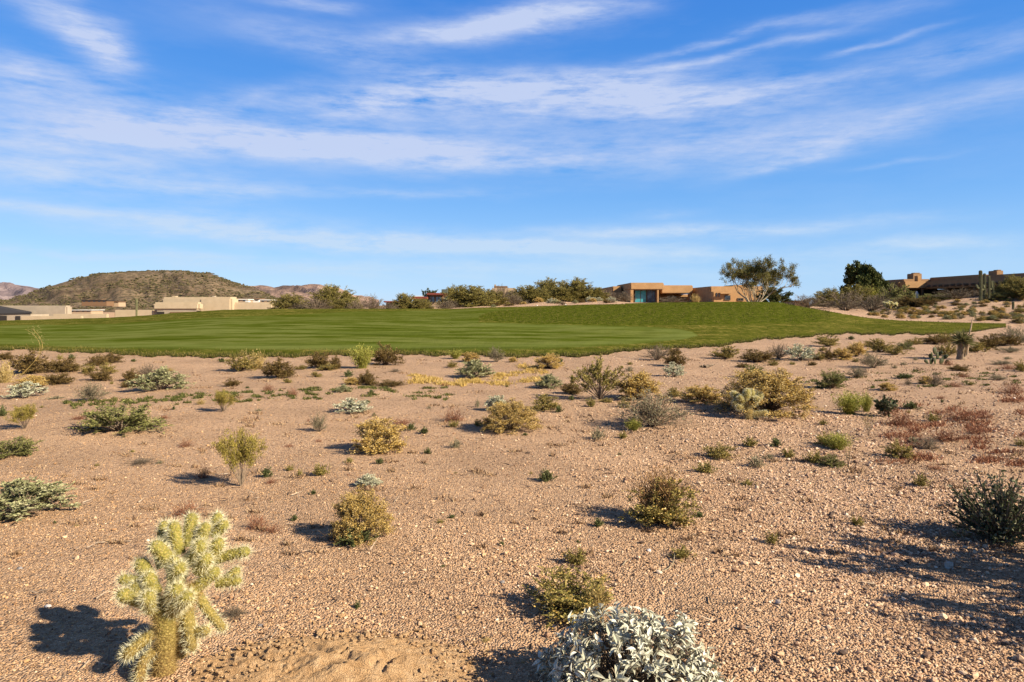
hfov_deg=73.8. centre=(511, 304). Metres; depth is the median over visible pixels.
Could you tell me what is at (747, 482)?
olive weed
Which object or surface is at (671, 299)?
dry brush
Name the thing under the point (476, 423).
olive weed
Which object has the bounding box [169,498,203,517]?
red weed
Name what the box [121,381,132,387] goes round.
brown bush
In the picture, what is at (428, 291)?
leafy tree
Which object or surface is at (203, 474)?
red weed
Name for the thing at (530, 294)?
desert tree
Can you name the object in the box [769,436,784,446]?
green weed
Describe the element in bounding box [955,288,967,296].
door
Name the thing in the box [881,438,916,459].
olive bush
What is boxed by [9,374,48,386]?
golden bush
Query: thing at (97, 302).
distant house
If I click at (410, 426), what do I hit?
green weed
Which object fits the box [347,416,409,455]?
golden bush
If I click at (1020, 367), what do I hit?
olive bush
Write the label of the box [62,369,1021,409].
green weeds
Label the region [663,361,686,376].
silver bush
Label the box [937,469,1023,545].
dark leafy shrub
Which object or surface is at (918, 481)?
olive weed
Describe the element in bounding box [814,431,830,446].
olive bush
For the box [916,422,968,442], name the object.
red weed
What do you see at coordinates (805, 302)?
dry brush
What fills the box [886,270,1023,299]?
pueblo house
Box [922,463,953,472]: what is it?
red weed
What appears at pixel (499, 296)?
desert tree
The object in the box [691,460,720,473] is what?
olive weed
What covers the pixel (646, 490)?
bush
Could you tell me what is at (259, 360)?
dry grass tuft
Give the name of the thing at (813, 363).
brown bush
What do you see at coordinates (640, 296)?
window
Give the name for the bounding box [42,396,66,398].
grey weed
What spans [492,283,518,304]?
dry brush
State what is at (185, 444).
red weed
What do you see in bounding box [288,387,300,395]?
red weed
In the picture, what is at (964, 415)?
red weed
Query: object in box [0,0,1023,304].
sky
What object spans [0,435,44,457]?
green sage bush
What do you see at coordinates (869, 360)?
grey bush
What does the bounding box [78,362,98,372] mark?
olive bush
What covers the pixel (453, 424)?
olive weed
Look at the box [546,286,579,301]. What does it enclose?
desert tree
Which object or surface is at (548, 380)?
sage bush
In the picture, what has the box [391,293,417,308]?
desert tree
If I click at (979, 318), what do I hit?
olive bush
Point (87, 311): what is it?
distant house
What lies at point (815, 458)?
olive weed
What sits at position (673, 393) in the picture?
olive bush
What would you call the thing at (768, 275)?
palo verde tree
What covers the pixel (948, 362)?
red weed
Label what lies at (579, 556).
olive weed
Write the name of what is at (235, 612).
dry brush
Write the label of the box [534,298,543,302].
golden bush
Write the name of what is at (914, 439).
grey weed
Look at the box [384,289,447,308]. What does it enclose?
red roofed house
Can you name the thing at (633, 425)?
green broom
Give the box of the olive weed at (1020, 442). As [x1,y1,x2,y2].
[1013,438,1023,445]
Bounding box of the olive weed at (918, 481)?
[911,472,930,486]
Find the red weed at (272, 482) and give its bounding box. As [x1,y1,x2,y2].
[266,478,277,484]
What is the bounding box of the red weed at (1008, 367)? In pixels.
[994,363,1015,369]
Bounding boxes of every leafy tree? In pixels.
[422,288,437,295]
[752,285,793,302]
[838,260,889,299]
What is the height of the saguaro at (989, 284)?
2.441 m
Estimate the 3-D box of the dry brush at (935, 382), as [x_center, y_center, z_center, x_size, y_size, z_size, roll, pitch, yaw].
[8.384,1.430,13.492,0.457,0.382,0.380,0,0,-37]
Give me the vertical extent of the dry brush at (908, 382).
0.183 m
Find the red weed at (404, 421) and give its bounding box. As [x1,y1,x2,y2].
[393,417,424,425]
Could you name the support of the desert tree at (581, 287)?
on the ground at (108, 444)
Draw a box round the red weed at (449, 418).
[441,408,464,421]
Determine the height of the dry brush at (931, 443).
0.164 m
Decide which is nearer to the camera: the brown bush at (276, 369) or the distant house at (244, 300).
the brown bush at (276, 369)
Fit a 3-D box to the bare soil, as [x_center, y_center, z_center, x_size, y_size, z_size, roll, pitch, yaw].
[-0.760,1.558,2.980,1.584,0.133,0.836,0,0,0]
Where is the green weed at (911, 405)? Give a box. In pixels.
[900,400,921,409]
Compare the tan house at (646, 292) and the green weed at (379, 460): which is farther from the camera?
the tan house at (646, 292)
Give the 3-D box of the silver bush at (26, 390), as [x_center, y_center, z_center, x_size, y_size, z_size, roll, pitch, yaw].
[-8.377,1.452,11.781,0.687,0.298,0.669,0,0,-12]
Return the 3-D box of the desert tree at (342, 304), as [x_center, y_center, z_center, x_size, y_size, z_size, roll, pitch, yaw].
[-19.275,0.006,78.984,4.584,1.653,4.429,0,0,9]
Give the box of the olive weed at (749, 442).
[743,435,757,446]
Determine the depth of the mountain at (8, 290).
2693.70 m
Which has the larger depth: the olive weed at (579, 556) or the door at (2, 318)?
the door at (2, 318)
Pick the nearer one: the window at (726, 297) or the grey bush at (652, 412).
the grey bush at (652, 412)
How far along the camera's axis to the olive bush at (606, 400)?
10.88 m
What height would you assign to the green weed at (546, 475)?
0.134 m
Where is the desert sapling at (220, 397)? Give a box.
[213,388,237,411]
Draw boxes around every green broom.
[347,343,376,368]
[448,348,463,358]
[623,416,642,430]
[817,431,859,449]
[830,389,865,414]
[857,389,874,411]
[860,284,881,295]
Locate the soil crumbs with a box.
[131,608,554,681]
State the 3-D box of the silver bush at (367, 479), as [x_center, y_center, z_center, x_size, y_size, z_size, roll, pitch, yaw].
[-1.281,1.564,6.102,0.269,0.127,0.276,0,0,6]
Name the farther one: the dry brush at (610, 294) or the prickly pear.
the dry brush at (610, 294)
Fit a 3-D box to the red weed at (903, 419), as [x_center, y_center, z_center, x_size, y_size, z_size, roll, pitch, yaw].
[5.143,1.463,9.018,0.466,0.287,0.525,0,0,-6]
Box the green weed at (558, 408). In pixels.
[554,406,564,411]
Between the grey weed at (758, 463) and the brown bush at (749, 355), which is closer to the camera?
the grey weed at (758, 463)
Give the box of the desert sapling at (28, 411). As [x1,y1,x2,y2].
[5,403,38,428]
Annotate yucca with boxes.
[947,318,979,359]
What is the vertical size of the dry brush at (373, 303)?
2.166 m
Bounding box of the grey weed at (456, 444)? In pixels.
[448,438,462,447]
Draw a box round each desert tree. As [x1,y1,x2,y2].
[267,292,312,308]
[307,284,362,308]
[329,298,364,308]
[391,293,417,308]
[410,298,433,308]
[436,284,500,307]
[484,289,509,304]
[506,285,553,303]
[533,277,558,295]
[545,276,607,301]
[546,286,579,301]
[580,287,608,300]
[809,288,846,306]
[836,283,878,304]
[994,274,1023,297]
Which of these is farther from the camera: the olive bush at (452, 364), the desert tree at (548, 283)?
the desert tree at (548, 283)
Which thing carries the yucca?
on the ground at (108, 444)
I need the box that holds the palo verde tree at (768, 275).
[719,254,800,301]
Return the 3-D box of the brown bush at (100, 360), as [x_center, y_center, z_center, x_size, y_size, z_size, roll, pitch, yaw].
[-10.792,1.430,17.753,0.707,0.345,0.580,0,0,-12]
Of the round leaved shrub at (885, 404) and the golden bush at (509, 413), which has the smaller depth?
the golden bush at (509, 413)
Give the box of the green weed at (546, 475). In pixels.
[538,468,557,481]
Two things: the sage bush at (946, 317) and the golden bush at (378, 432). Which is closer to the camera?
the golden bush at (378, 432)
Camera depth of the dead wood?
17.32 m
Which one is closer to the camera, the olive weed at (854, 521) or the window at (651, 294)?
the olive weed at (854, 521)
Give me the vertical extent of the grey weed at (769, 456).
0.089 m
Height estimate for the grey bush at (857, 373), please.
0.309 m
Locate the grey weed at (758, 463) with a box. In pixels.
[746,451,766,467]
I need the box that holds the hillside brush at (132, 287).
[0,270,292,310]
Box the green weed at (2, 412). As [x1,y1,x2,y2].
[0,405,7,415]
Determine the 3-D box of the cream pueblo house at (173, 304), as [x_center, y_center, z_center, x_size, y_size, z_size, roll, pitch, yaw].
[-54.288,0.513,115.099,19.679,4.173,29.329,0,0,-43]
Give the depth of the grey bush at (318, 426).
8.77 m
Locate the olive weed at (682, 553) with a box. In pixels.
[668,543,697,562]
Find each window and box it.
[428,296,434,302]
[435,296,441,302]
[634,290,646,302]
[647,290,655,302]
[724,295,730,299]
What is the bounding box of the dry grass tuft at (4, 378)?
[0,360,19,382]
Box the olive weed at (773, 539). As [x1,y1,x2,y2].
[764,530,783,545]
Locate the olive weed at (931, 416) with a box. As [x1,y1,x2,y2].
[923,411,940,421]
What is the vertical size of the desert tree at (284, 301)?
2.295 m
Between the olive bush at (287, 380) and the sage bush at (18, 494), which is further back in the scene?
the olive bush at (287, 380)
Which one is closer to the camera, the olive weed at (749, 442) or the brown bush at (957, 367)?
the olive weed at (749, 442)
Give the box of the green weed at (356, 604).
[353,600,360,608]
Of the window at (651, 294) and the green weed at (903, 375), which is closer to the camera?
the green weed at (903, 375)
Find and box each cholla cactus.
[110,509,253,681]
[730,388,768,419]
[882,301,898,308]
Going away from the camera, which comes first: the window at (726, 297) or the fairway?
the fairway
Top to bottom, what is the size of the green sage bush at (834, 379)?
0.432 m
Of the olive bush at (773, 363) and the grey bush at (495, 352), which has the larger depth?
the grey bush at (495, 352)
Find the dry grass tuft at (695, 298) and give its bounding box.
[691,293,701,301]
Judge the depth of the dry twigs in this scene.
4.31 m
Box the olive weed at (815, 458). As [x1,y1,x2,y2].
[801,450,827,463]
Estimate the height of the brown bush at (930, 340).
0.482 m
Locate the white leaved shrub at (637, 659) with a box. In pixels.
[525,601,734,681]
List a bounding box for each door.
[0,316,6,320]
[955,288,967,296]
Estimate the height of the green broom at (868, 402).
0.344 m
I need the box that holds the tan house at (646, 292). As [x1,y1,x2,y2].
[601,283,762,302]
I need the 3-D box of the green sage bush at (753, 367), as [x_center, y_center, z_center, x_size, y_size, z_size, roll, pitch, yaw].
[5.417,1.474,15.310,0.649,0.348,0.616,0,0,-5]
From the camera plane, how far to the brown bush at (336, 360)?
17.04 m
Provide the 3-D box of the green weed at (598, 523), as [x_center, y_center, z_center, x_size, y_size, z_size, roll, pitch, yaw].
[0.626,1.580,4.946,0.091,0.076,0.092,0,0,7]
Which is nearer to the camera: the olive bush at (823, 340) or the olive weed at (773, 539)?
the olive weed at (773, 539)
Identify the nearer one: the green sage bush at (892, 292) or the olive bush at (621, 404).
the olive bush at (621, 404)
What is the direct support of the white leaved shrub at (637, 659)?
on the ground at (108, 444)
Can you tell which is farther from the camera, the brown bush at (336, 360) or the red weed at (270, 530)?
the brown bush at (336, 360)
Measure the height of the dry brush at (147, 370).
0.386 m
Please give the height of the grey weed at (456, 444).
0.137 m
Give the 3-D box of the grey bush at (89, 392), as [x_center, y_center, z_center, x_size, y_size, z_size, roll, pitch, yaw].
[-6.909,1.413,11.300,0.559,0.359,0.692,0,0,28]
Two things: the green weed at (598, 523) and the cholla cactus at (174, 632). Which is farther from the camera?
the green weed at (598, 523)
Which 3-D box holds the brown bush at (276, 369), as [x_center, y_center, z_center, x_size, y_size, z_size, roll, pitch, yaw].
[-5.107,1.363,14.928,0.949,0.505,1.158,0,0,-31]
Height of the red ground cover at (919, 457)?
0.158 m
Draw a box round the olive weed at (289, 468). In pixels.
[284,464,293,470]
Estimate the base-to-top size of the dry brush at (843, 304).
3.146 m
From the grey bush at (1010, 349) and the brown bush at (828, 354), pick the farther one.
the grey bush at (1010, 349)
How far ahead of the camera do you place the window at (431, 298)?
105.44 m
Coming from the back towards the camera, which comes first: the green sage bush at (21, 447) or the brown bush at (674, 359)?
the brown bush at (674, 359)
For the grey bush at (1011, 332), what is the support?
on the ground at (108, 444)
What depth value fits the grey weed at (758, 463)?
6.82 m
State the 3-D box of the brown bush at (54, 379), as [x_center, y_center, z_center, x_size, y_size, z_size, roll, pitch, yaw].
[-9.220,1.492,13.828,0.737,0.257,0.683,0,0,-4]
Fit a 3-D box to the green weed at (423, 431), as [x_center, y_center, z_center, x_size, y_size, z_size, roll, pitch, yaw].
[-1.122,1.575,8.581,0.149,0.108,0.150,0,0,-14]
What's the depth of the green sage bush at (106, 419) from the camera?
8.64 m
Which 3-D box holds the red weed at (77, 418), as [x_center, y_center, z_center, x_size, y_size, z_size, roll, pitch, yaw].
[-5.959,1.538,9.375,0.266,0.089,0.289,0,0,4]
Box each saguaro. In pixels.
[135,299,137,315]
[975,270,984,300]
[983,273,985,298]
[988,276,992,298]
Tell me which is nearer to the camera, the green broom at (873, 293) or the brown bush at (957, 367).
the brown bush at (957, 367)
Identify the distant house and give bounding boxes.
[72,310,102,313]
[81,300,114,305]
[111,301,126,306]
[238,299,253,301]
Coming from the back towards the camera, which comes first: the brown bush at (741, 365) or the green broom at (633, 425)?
the brown bush at (741, 365)
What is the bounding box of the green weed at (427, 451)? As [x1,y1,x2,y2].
[424,448,431,453]
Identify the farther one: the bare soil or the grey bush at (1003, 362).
the grey bush at (1003, 362)
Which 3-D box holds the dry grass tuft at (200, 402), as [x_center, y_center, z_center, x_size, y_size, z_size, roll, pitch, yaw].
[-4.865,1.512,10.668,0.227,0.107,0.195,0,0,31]
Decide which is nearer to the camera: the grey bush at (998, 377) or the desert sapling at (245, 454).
the desert sapling at (245, 454)
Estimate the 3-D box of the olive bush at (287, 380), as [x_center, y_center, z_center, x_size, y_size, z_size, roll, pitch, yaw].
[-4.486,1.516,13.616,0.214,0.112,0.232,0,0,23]
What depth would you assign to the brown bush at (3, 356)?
19.82 m
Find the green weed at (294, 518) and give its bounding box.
[290,514,297,520]
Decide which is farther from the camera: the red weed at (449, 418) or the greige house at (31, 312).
the greige house at (31, 312)
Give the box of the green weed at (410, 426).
[406,423,415,430]
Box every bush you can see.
[0,351,14,359]
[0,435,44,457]
[0,476,80,522]
[1,381,47,397]
[5,348,55,373]
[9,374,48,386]
[38,357,82,372]
[41,372,76,384]
[67,399,174,436]
[68,380,111,400]
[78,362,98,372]
[82,354,112,365]
[82,368,113,380]
[98,352,125,362]
[99,362,120,373]
[120,367,142,380]
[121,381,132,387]
[125,365,194,390]
[222,377,242,386]
[223,349,262,370]
[256,356,298,378]
[283,378,292,382]
[294,365,307,369]
[304,350,330,367]
[310,372,321,376]
[310,411,327,430]
[316,362,336,369]
[327,484,397,547]
[329,354,341,368]
[333,397,373,412]
[334,384,351,391]
[343,377,361,384]
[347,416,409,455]
[354,473,382,486]
[355,369,381,385]
[370,341,404,364]
[376,379,406,386]
[447,360,457,367]
[454,358,495,379]
[461,352,479,361]
[479,397,543,435]
[484,394,506,409]
[486,345,506,361]
[508,356,518,361]
[522,563,614,628]
[529,393,562,410]
[533,353,564,368]
[533,373,563,388]
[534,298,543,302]
[552,298,559,303]
[559,382,583,393]
[567,351,630,398]
[597,397,613,402]
[607,386,705,429]
[616,368,667,400]
[616,397,630,407]
[618,477,700,527]
[630,458,688,513]
[662,348,689,365]
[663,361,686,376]
[667,347,682,354]
[667,386,682,396]
[675,384,724,403]
[702,441,739,459]
[703,366,824,418]
[707,345,744,358]
[735,363,748,367]
[737,349,780,361]
[740,363,765,375]
[766,359,778,365]
[783,343,818,359]
[807,361,817,365]
[811,334,840,345]
[811,351,825,359]
[814,368,847,388]
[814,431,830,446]
[816,453,847,467]
[821,346,835,359]
[831,347,854,359]
[839,365,872,377]
[846,340,871,356]
[853,352,893,367]
[863,338,895,351]
[876,282,914,301]
[878,382,898,390]
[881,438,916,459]
[884,346,907,354]
[887,295,924,307]
[893,293,930,302]
[894,342,915,349]
[895,313,905,318]
[903,337,922,344]
[911,295,943,306]
[916,333,953,343]
[916,376,932,383]
[923,293,956,299]
[933,340,956,355]
[935,332,955,341]
[942,315,951,318]
[946,364,972,371]
[968,342,992,351]
[973,315,985,320]
[974,292,1011,299]
[976,333,1003,349]
[985,333,1023,345]
[986,373,1009,379]
[987,359,1012,363]
[994,345,1023,351]
[997,322,1023,344]
[998,313,1010,317]
[1012,359,1023,371]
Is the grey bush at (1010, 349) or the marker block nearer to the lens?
the marker block
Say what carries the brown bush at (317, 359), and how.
on the ground at (108, 444)
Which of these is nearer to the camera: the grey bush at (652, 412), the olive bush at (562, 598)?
the olive bush at (562, 598)
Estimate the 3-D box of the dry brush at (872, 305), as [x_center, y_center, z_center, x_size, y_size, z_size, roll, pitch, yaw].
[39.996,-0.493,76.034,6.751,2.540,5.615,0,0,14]
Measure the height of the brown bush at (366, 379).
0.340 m
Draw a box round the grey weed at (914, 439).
[907,435,922,442]
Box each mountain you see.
[0,282,38,299]
[250,284,378,306]
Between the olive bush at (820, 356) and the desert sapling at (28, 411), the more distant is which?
the olive bush at (820, 356)
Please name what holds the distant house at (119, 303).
on the ground at (108, 444)
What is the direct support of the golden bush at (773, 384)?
on the ground at (108, 444)
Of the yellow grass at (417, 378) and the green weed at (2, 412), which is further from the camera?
the yellow grass at (417, 378)
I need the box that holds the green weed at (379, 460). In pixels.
[376,457,383,463]
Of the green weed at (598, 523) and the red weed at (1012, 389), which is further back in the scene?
the red weed at (1012, 389)
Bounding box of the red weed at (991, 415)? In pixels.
[978,410,999,418]
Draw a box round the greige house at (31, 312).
[0,306,108,320]
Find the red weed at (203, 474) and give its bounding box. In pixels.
[190,462,213,479]
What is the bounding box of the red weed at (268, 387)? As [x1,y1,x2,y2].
[262,383,273,390]
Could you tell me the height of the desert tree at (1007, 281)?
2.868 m
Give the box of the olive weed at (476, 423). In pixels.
[474,418,481,425]
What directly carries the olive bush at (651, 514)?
on the ground at (108, 444)
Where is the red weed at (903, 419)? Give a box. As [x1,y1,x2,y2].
[887,407,920,426]
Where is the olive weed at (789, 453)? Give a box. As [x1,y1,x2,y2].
[781,447,795,457]
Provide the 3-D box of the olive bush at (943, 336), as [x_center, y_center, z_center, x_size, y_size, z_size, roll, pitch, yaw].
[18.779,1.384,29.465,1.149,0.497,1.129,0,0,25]
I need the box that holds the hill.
[0,271,276,311]
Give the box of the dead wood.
[699,364,714,367]
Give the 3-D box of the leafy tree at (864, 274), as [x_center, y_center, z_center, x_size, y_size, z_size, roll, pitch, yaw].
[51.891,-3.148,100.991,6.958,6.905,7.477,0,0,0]
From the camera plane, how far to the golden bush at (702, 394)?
10.87 m
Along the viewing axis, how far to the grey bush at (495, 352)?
19.15 m
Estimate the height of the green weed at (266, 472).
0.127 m
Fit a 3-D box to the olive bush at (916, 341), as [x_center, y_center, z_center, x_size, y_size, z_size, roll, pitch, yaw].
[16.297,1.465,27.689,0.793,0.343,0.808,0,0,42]
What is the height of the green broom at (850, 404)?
0.400 m
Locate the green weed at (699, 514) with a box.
[696,510,705,517]
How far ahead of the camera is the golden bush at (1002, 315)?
55.04 m
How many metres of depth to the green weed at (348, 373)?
15.13 m
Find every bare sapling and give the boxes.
[845,439,850,467]
[859,407,873,435]
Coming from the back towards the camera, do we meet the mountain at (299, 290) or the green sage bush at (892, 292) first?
the mountain at (299, 290)
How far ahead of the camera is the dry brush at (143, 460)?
7.08 m
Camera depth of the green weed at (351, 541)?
4.57 m
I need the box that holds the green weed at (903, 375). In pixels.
[894,373,914,378]
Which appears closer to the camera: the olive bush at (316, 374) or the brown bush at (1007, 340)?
the olive bush at (316, 374)
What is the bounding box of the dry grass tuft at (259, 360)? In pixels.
[245,349,269,368]
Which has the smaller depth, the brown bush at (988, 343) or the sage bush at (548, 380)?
the sage bush at (548, 380)
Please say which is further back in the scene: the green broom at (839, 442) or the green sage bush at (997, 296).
the green sage bush at (997, 296)
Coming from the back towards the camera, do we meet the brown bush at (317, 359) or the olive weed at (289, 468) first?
the brown bush at (317, 359)
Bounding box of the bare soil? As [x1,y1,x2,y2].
[190,632,480,681]
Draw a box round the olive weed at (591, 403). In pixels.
[585,397,595,406]
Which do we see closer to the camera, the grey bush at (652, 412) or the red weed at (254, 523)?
the red weed at (254, 523)
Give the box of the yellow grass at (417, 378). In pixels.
[404,362,548,386]
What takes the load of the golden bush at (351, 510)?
on the ground at (108, 444)
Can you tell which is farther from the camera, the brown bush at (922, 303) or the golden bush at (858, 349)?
the brown bush at (922, 303)
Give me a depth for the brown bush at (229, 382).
13.15 m
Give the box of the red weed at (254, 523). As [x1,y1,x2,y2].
[243,513,271,530]
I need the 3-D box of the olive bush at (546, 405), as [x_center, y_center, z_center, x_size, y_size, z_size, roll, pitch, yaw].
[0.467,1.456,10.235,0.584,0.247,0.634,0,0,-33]
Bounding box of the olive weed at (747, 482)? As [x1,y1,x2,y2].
[739,479,757,486]
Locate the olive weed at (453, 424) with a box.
[447,419,461,427]
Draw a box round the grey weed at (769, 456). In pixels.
[762,453,774,458]
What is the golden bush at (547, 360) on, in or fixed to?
on the ground at (108, 444)
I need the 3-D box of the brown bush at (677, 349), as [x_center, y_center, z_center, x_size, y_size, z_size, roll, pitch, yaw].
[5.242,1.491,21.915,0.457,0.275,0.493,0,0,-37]
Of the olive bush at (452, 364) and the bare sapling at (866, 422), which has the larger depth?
the olive bush at (452, 364)
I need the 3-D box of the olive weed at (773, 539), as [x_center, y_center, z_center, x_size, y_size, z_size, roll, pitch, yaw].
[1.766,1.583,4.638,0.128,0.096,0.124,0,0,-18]
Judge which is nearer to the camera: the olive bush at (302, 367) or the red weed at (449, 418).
the red weed at (449, 418)
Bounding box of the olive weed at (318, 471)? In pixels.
[312,463,329,475]
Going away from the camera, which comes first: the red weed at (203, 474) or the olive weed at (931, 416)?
the red weed at (203, 474)
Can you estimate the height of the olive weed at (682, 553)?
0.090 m
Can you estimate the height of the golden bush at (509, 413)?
0.415 m
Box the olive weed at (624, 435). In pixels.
[617,430,627,438]
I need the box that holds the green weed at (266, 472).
[260,466,272,476]
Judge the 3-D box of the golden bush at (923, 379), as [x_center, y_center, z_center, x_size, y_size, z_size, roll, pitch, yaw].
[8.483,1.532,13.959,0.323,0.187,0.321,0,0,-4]
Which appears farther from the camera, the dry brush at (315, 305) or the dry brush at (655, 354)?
the dry brush at (315, 305)
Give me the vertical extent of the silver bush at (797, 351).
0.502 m
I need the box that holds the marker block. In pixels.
[944,561,953,569]
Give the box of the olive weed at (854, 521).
[849,515,864,525]
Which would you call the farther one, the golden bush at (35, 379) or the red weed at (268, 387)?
the golden bush at (35, 379)
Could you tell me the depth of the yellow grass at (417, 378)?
14.56 m
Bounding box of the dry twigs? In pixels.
[0,367,1023,681]
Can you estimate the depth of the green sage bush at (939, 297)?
81.65 m
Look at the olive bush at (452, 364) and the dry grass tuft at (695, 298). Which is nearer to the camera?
the olive bush at (452, 364)
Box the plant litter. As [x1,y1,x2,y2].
[0,357,1023,559]
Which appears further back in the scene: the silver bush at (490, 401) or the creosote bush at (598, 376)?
the creosote bush at (598, 376)
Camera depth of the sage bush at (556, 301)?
73.87 m
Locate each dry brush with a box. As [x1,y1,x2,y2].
[127,456,156,466]
[133,362,157,376]
[222,599,247,621]
[287,301,310,308]
[300,295,335,308]
[344,299,368,308]
[360,294,386,308]
[376,301,399,308]
[430,299,459,308]
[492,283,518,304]
[508,293,528,304]
[604,288,624,299]
[617,291,635,301]
[636,343,670,359]
[659,295,694,301]
[766,342,791,358]
[783,293,831,306]
[817,285,869,310]
[840,289,900,311]
[903,379,914,384]
[911,436,943,450]
[925,371,945,385]
[933,287,978,298]
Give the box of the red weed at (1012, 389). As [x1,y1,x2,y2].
[994,381,1023,393]
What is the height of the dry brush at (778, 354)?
0.520 m
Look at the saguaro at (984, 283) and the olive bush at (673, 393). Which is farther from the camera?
the saguaro at (984, 283)
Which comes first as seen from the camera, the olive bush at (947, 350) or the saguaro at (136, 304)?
the olive bush at (947, 350)
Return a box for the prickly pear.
[924,347,947,363]
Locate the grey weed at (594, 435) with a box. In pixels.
[589,426,605,439]
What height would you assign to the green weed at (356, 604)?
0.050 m
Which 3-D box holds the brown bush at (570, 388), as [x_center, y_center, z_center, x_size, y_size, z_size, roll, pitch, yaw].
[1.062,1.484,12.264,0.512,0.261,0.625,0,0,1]
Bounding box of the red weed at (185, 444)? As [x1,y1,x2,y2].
[178,439,195,447]
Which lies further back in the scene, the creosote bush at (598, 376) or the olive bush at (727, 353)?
the olive bush at (727, 353)
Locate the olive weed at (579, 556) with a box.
[561,547,590,566]
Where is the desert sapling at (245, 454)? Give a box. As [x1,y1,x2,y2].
[210,425,267,485]
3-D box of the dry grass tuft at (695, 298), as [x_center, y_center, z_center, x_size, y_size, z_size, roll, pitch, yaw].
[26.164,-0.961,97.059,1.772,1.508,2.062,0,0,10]
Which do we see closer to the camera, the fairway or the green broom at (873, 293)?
the fairway
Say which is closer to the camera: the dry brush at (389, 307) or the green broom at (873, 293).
the dry brush at (389, 307)
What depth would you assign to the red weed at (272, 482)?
6.32 m
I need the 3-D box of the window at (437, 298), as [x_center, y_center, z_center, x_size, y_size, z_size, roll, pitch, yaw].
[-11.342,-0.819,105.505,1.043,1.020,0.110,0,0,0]
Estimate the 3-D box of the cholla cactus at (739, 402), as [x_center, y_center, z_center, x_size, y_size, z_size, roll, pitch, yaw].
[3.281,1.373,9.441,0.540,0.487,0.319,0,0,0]
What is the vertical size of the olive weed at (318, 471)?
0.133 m
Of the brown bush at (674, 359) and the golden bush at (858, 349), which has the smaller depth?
the brown bush at (674, 359)
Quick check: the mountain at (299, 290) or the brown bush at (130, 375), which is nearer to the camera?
the brown bush at (130, 375)
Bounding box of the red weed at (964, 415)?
[934,407,994,422]
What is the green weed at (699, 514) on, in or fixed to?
on the ground at (108, 444)
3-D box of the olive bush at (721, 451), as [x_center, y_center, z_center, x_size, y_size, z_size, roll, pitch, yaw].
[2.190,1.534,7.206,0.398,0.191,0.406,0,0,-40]
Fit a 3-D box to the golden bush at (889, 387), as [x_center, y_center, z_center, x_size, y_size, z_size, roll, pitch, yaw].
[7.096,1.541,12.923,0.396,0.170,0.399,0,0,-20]
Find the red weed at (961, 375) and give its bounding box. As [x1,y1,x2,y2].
[954,372,971,376]
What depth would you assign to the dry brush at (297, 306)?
74.48 m
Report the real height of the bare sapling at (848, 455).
0.308 m
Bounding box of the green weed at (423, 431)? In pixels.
[417,426,427,433]
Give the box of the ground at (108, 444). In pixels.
[0,296,1023,681]
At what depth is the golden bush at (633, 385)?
11.25 m
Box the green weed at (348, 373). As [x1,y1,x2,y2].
[343,370,352,376]
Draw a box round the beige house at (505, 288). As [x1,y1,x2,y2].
[491,285,516,301]
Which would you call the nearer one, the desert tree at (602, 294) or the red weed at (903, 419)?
the red weed at (903, 419)
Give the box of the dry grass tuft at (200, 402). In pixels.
[194,398,205,403]
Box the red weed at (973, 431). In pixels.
[954,424,991,434]
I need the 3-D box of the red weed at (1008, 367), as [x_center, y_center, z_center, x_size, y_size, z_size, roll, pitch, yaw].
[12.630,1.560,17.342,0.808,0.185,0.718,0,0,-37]
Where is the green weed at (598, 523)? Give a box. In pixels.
[593,517,603,526]
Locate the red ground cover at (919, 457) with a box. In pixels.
[870,391,1023,467]
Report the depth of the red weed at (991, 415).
9.49 m
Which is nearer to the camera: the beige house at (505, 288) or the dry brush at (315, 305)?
the dry brush at (315, 305)
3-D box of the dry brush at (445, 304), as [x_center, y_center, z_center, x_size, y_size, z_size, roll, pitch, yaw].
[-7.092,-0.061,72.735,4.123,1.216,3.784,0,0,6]
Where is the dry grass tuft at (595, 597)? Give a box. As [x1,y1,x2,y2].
[582,578,609,618]
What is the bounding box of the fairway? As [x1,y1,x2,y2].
[0,302,1005,356]
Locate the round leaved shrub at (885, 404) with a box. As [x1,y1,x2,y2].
[873,395,898,416]
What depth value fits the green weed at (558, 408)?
9.92 m
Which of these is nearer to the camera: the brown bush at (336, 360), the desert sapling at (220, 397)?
the desert sapling at (220, 397)
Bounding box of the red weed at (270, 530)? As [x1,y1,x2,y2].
[259,522,281,534]
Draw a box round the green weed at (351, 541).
[334,525,382,546]
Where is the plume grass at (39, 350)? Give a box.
[17,326,48,377]
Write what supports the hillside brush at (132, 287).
on the hill
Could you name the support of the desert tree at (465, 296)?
on the ground at (108, 444)
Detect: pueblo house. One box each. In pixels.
[115,296,274,316]
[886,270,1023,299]
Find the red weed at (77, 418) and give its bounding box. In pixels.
[71,415,86,419]
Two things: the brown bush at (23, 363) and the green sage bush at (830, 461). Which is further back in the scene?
the brown bush at (23, 363)
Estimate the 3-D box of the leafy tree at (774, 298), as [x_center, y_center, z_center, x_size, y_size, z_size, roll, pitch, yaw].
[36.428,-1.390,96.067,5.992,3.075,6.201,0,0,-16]
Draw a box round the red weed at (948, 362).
[937,360,954,364]
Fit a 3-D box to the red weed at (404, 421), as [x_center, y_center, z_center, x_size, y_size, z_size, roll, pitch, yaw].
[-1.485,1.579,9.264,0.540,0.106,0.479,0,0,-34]

